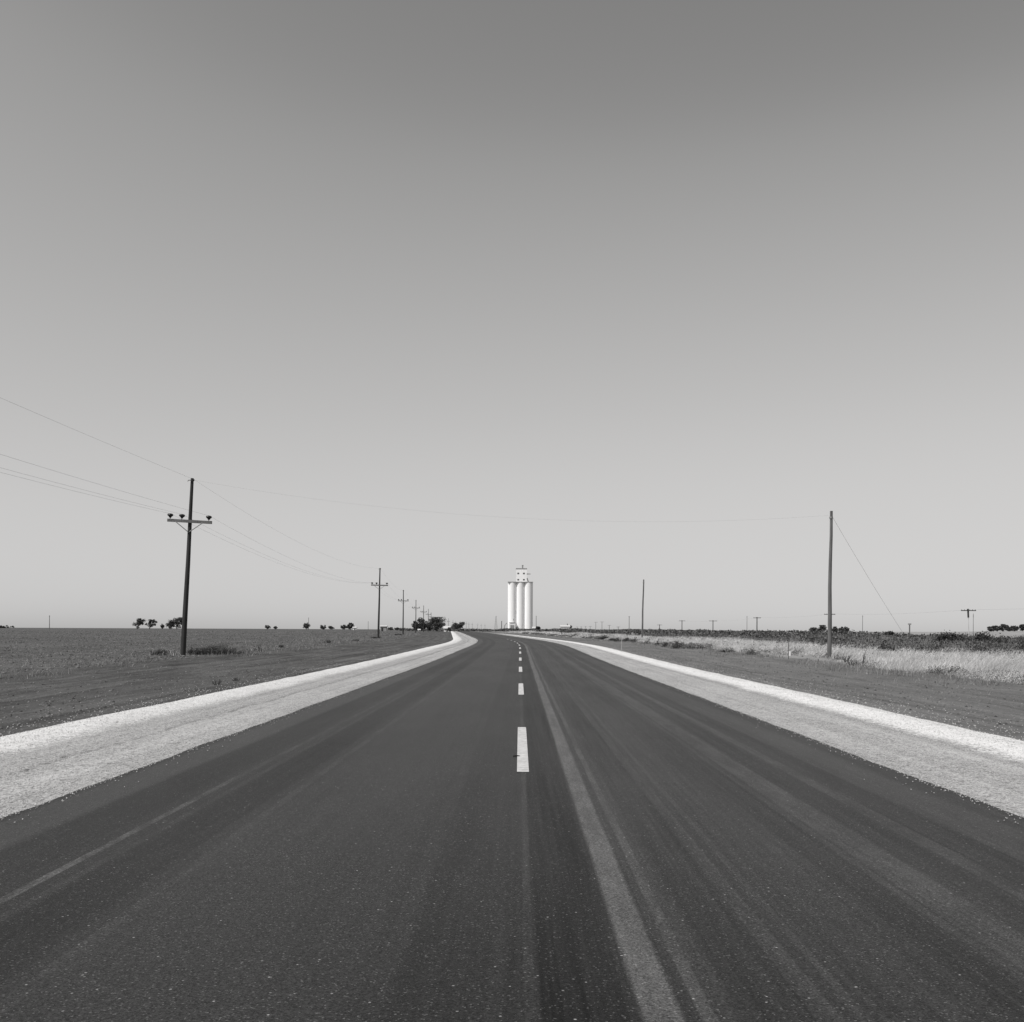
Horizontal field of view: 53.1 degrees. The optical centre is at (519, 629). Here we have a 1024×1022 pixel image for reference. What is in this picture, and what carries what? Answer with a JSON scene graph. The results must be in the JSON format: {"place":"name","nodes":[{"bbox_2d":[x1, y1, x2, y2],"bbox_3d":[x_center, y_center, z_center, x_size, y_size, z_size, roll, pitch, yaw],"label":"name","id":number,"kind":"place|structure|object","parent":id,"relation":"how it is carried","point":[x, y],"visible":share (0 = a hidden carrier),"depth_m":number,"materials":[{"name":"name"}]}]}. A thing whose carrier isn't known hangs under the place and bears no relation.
{"place":"outdoors","nodes":[
{"label":"outdoors","id":0,"kind":"place"},
{"bbox_2d":[0,631,1023,1021],"bbox_3d":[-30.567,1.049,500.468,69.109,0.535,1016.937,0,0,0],"label":"road","id":1,"kind":"structure","parent":0,"point":[610,843],"depth_m":6.01,"materials":[{"name":"grey asphalt"}]},
{"bbox_2d":[0,628,1023,740],"bbox_3d":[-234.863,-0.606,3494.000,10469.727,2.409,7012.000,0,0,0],"label":"ground","id":2,"kind":"structure","parent":0,"point":[425,639],"depth_m":36.42,"materials":[{"name":"soil"}]},
{"bbox_2d":[132,618,144,628],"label":"tree","id":3,"kind":"object","parent":2,"relation":"on","point":[140,621],"visible":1,"depth_m":599.15,"materials":[{"name":"black plant"}]},
{"bbox_2d":[145,619,156,628],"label":"tree","id":4,"kind":"object","parent":2,"relation":"on","point":[152,624],"visible":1,"depth_m":609.36,"materials":[{"name":"black plant"}]},
{"bbox_2d":[148,648,176,655],"bbox_3d":[-18.727,1.180,54.044,1.524,0.464,1.118,0,0,0],"label":"bush","id":5,"kind":"object","parent":2,"relation":"on","point":[163,652],"visible":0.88,"depth_m":53.91,"materials":[{"name":"grey plant"}]},
{"bbox_2d":[165,620,174,628],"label":"tree","id":6,"kind":"object","parent":2,"relation":"on","point":[170,623],"visible":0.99,"depth_m":599.44,"materials":[{"name":"black plant"}]},
{"bbox_2d":[172,617,181,628],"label":"tree","id":7,"kind":"object","parent":2,"relation":"on","point":[178,621],"visible":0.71,"depth_m":610.30,"materials":[{"name":"black plant"}]},
{"bbox_2d":[167,478,211,654],"bbox_3d":[-17.899,-3.196,55.137,2.382,9.976,0.439,3,0,-2],"label":"power pole","id":8,"kind":"object","parent":2,"relation":"on","point":[189,521],"visible":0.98,"depth_m":55.10,"materials":[{"name":"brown wood"}]},
{"bbox_2d":[4,455,364,582],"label":"power wire","id":9,"kind":"object","parent":8,"relation":"attached to","point":[133,494],"visible":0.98,"depth_m":43.06,"materials":[{"name":"metal"}]},
{"bbox_2d":[3,468,425,614],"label":"power wire","id":10,"kind":"object","parent":8,"relation":"attached to","point":[166,510],"visible":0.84,"depth_m":48.97,"materials":[{"name":"metal"}]},
{"bbox_2d":[4,399,425,608],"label":"power wire","id":11,"kind":"object","parent":8,"relation":"attached to","point":[162,466],"visible":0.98,"depth_m":48.46,"materials":[{"name":"metal"}]},
{"bbox_2d":[4,473,427,616],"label":"power wire","id":12,"kind":"object","parent":8,"relation":"attached to","point":[126,503],"visible":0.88,"depth_m":46.15,"materials":[{"name":"metal"}]},
{"bbox_2d":[187,647,200,654],"bbox_3d":[-18.112,1.191,56.912,1.056,0.503,0.603,0,0,25],"label":"bush","id":13,"kind":"object","parent":2,"relation":"on","point":[192,650],"visible":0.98,"depth_m":56.91,"materials":[{"name":"grey plant"}]},
{"bbox_2d":[191,641,238,654],"bbox_3d":[-17.142,1.041,57.530,2.633,0.812,1.703,0,0,0],"label":"bush","id":14,"kind":"object","parent":2,"relation":"on","point":[208,651],"visible":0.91,"depth_m":57.35,"materials":[{"name":"black plant"}]},
{"bbox_2d":[230,649,245,653],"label":"bush","id":15,"kind":"object","parent":2,"relation":"on","point":[239,652],"visible":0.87,"depth_m":57.89,"materials":[{"name":"grey plant"}]},
{"bbox_2d":[0,631,477,817],"bbox_3d":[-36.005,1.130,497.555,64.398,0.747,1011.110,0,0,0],"label":"gravel shoulder","id":16,"kind":"object","parent":2,"relation":"on","point":[459,641],"visible":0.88,"depth_m":14.76},
{"bbox_2d":[251,645,264,651],"bbox_3d":[-16.347,1.159,63.955,0.982,0.519,0.639,0,0,0],"label":"weed","id":17,"kind":"object","parent":2,"relation":"on","point":[257,649],"visible":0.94,"depth_m":63.91,"materials":[{"name":"grey plant"}]},
{"bbox_2d":[347,623,353,629],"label":"tree","id":18,"kind":"object","parent":2,"relation":"on","point":[350,625],"visible":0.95,"depth_m":779.02,"materials":[{"name":"black plant"}]},
{"bbox_2d":[371,568,387,637],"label":"power pole","id":19,"kind":"object","parent":2,"relation":"on","point":[378,628],"visible":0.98,"depth_m":141.50,"materials":[{"name":"wood"}]},
{"bbox_2d":[380,625,387,630],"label":"farm shed","id":20,"kind":"structure","parent":2,"relation":"on","point":[383,627],"depth_m":458.70,"materials":[{"name":"metal"}]},
{"bbox_2d":[398,590,408,634],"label":"power pole","id":21,"kind":"object","parent":2,"relation":"on","point":[403,613],"visible":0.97,"depth_m":225.91,"materials":[{"name":"wood"}]},
{"bbox_2d":[414,617,427,630],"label":"tree","id":22,"kind":"object","parent":2,"relation":"on","point":[420,624],"visible":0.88,"depth_m":555.17,"materials":[{"name":"black plant"}]},
{"bbox_2d":[427,617,446,630],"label":"tree","id":23,"kind":"object","parent":2,"relation":"on","point":[437,623],"visible":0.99,"depth_m":554.68,"materials":[{"name":"black plant"}]},
{"bbox_2d":[443,626,450,631],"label":"farm house","id":24,"kind":"structure","parent":2,"relation":"on","point":[445,628],"depth_m":533.00,"materials":[{"name":"metal"}]},
{"bbox_2d":[451,623,458,628],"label":"tree","id":25,"kind":"object","parent":2,"relation":"on","point":[454,625],"visible":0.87,"depth_m":638.90,"materials":[{"name":"black plant"}]},
{"bbox_2d":[456,622,464,628],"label":"tree","id":26,"kind":"object","parent":2,"relation":"on","point":[460,625],"visible":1,"depth_m":639.01,"materials":[{"name":"black plant"}]},
{"bbox_2d":[0,633,1021,701],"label":"verge stubble","id":27,"kind":"object","parent":2,"relation":"on","point":[804,661],"visible":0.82,"depth_m":46.71,"materials":[{"name":"plant"}]},
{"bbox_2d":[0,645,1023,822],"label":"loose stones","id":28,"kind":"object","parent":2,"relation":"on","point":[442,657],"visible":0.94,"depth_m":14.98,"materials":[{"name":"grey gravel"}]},
{"bbox_2d":[397,628,638,631],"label":"scrub","id":29,"kind":"object","parent":2,"relation":"on","point":[460,629],"visible":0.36,"depth_m":584.14,"materials":[{"name":"grey plant"}]},
{"bbox_2d":[504,565,532,628],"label":"grain elevator","id":30,"kind":"object","parent":2,"relation":"on","point":[520,602],"visible":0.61,"depth_m":800.49,"materials":[{"name":"white concrete"}]},
{"bbox_2d":[560,624,569,628],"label":"farm shed","id":31,"kind":"structure","parent":2,"relation":"on","point":[565,626],"depth_m":697.25,"materials":[{"name":"metal"}]},
{"bbox_2d":[641,579,643,637],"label":"wooden pole","id":32,"kind":"object","parent":2,"relation":"on","point":[642,609],"visible":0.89,"depth_m":133.92,"materials":[{"name":"grey wood"}]},
{"bbox_2d":[668,639,683,648],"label":"weed","id":33,"kind":"object","parent":2,"relation":"on","point":[676,643],"visible":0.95,"depth_m":83.96,"materials":[{"name":"grey plant"}]},
{"bbox_2d":[678,643,695,648],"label":"weed","id":34,"kind":"object","parent":2,"relation":"on","point":[689,647],"visible":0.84,"depth_m":81.98,"materials":[{"name":"grey plant"}]},
{"bbox_2d":[719,647,735,651],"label":"weed","id":35,"kind":"object","parent":2,"relation":"on","point":[731,650],"visible":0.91,"depth_m":69.88,"materials":[{"name":"grey plant"}]},
{"bbox_2d":[472,631,1023,816],"bbox_3d":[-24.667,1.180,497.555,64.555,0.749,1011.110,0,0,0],"label":"gravel shoulder","id":36,"kind":"object","parent":2,"relation":"on","point":[868,715],"visible":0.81,"depth_m":14.99},
{"bbox_2d":[745,649,759,654],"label":"weed","id":37,"kind":"object","parent":2,"relation":"on","point":[750,652],"visible":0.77,"depth_m":63.91,"materials":[{"name":"grey plant"}]},
{"bbox_2d":[498,628,1023,656],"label":"brush","id":38,"kind":"object","parent":2,"relation":"on","point":[787,634],"visible":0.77,"depth_m":147.79,"materials":[{"name":"grey plant"}]},
{"bbox_2d":[506,630,1023,684],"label":"dry grass","id":39,"kind":"structure","parent":2,"relation":"on","point":[922,661],"depth_m":51.93,"materials":[{"name":"grey plant"}]},
{"bbox_2d":[617,633,1022,655],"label":"pale weed stems","id":40,"kind":"object","parent":2,"relation":"on","point":[770,639],"visible":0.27,"depth_m":91.68,"materials":[{"name":"grey plant"}]},
{"bbox_2d":[817,625,826,631],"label":"tree","id":41,"kind":"object","parent":2,"relation":"on","point":[823,628],"visible":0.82,"depth_m":334.75,"materials":[{"name":"black plant"}]},
{"bbox_2d":[827,511,832,657],"bbox_3d":[17.271,-2.383,57.000,0.310,8.472,0.244,0,0,0],"label":"wooden pole","id":42,"kind":"object","parent":2,"relation":"on","point":[829,645],"visible":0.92,"depth_m":56.92,"materials":[{"name":"grey wood"}]},
{"bbox_2d":[834,520,913,649],"bbox_3d":[20.588,-2.336,58.999,7.509,7.822,0.010,0,0,-32],"label":"guy wire","id":43,"kind":"object","parent":42,"relation":"attached to","point":[874,587],"visible":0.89,"depth_m":58.81,"materials":[{"name":"metal"}]},
{"bbox_2d":[876,640,899,652],"bbox_3d":[22.277,1.112,62.029,1.424,0.971,1.333,0,0,0],"label":"bush","id":44,"kind":"object","parent":2,"relation":"on","point":[890,648],"visible":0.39,"depth_m":62.03,"materials":[{"name":"grey plant"}]},
{"bbox_2d":[883,631,894,634],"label":"bush","id":45,"kind":"object","parent":2,"relation":"on","point":[889,633],"visible":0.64,"depth_m":209.71,"materials":[{"name":"black plant"}]},
{"bbox_2d":[915,644,942,651],"bbox_3d":[24.844,1.194,61.926,2.000,0.762,1.165,0,0,0],"label":"bush","id":46,"kind":"object","parent":2,"relation":"on","point":[929,646],"visible":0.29,"depth_m":61.80,"materials":[{"name":"grey plant"}]},
{"bbox_2d":[926,666,966,674],"bbox_3d":[15.310,1.411,36.491,1.477,0.492,0.947,0,0,0],"label":"weed","id":47,"kind":"object","parent":2,"relation":"on","point":[945,671],"visible":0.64,"depth_m":36.48,"materials":[{"name":"grey plant"}]},
{"bbox_2d":[933,630,968,645],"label":"bush","id":48,"kind":"object","parent":2,"relation":"on","point":[947,636],"visible":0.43,"depth_m":91.68,"materials":[{"name":"grey plant"}]},
{"bbox_2d":[958,633,976,645],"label":"bush","id":49,"kind":"object","parent":2,"relation":"on","point":[961,635],"visible":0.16,"depth_m":94.71,"materials":[{"name":"grey plant"}]},
{"bbox_2d":[961,609,975,636],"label":"telegraph pole","id":50,"kind":"object","parent":2,"relation":"on","point":[967,610],"visible":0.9,"depth_m":162.12,"materials":[{"name":"grey wood"}]},
{"bbox_2d":[961,643,989,653],"bbox_3d":[25.892,1.200,58.017,1.794,0.915,1.163,0,0,0],"label":"bush","id":51,"kind":"object","parent":2,"relation":"on","point":[977,646],"visible":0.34,"depth_m":57.87,"materials":[{"name":"grey plant"}]},
{"bbox_2d":[971,631,996,643],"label":"bush","id":52,"kind":"object","parent":2,"relation":"on","point":[980,636],"visible":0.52,"depth_m":94.58,"materials":[{"name":"grey plant"}]},
{"bbox_2d":[987,626,994,630],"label":"tree","id":53,"kind":"object","parent":2,"relation":"on","point":[991,628],"visible":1,"depth_m":469.41,"materials":[{"name":"black plant"}]},
{"bbox_2d":[993,625,1002,630],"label":"tree","id":54,"kind":"object","parent":2,"relation":"on","point":[996,628],"visible":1,"depth_m":469.20,"materials":[{"name":"black plant"}]},
{"bbox_2d":[992,633,1013,646],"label":"bush","id":55,"kind":"object","parent":2,"relation":"on","point":[1005,639],"visible":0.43,"depth_m":89.86,"materials":[{"name":"grey plant"}]},
{"bbox_2d":[998,624,1007,630],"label":"tree","id":56,"kind":"object","parent":2,"relation":"on","point":[1005,627],"visible":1,"depth_m":469.26,"materials":[{"name":"black plant"}]},
{"bbox_2d":[1004,625,1013,630],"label":"tree","id":57,"kind":"object","parent":2,"relation":"on","point":[1011,628],"visible":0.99,"depth_m":469.19,"materials":[{"name":"black plant"}]},
{"bbox_2d":[1009,625,1019,630],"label":"tree","id":58,"kind":"object","parent":2,"relation":"on","point":[1016,628],"visible":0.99,"depth_m":469.12,"materials":[{"name":"black plant"}]},
{"bbox_2d":[1006,638,1023,652],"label":"bush","id":59,"kind":"object","parent":2,"relation":"on","point":[1019,647],"visible":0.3,"depth_m":56.85,"materials":[{"name":"grey plant"}]},
{"bbox_2d":[1019,624,1023,630],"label":"tree","id":60,"kind":"object","parent":2,"relation":"on","point":[1021,626],"visible":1,"depth_m":469.53,"materials":[{"name":"black plant"}]},
{"bbox_2d":[0,0,1023,631],"label":"sky","id":61,"kind":"structure","parent":0,"point":[652,267],"materials":[{"name":"grey"}]}
]}

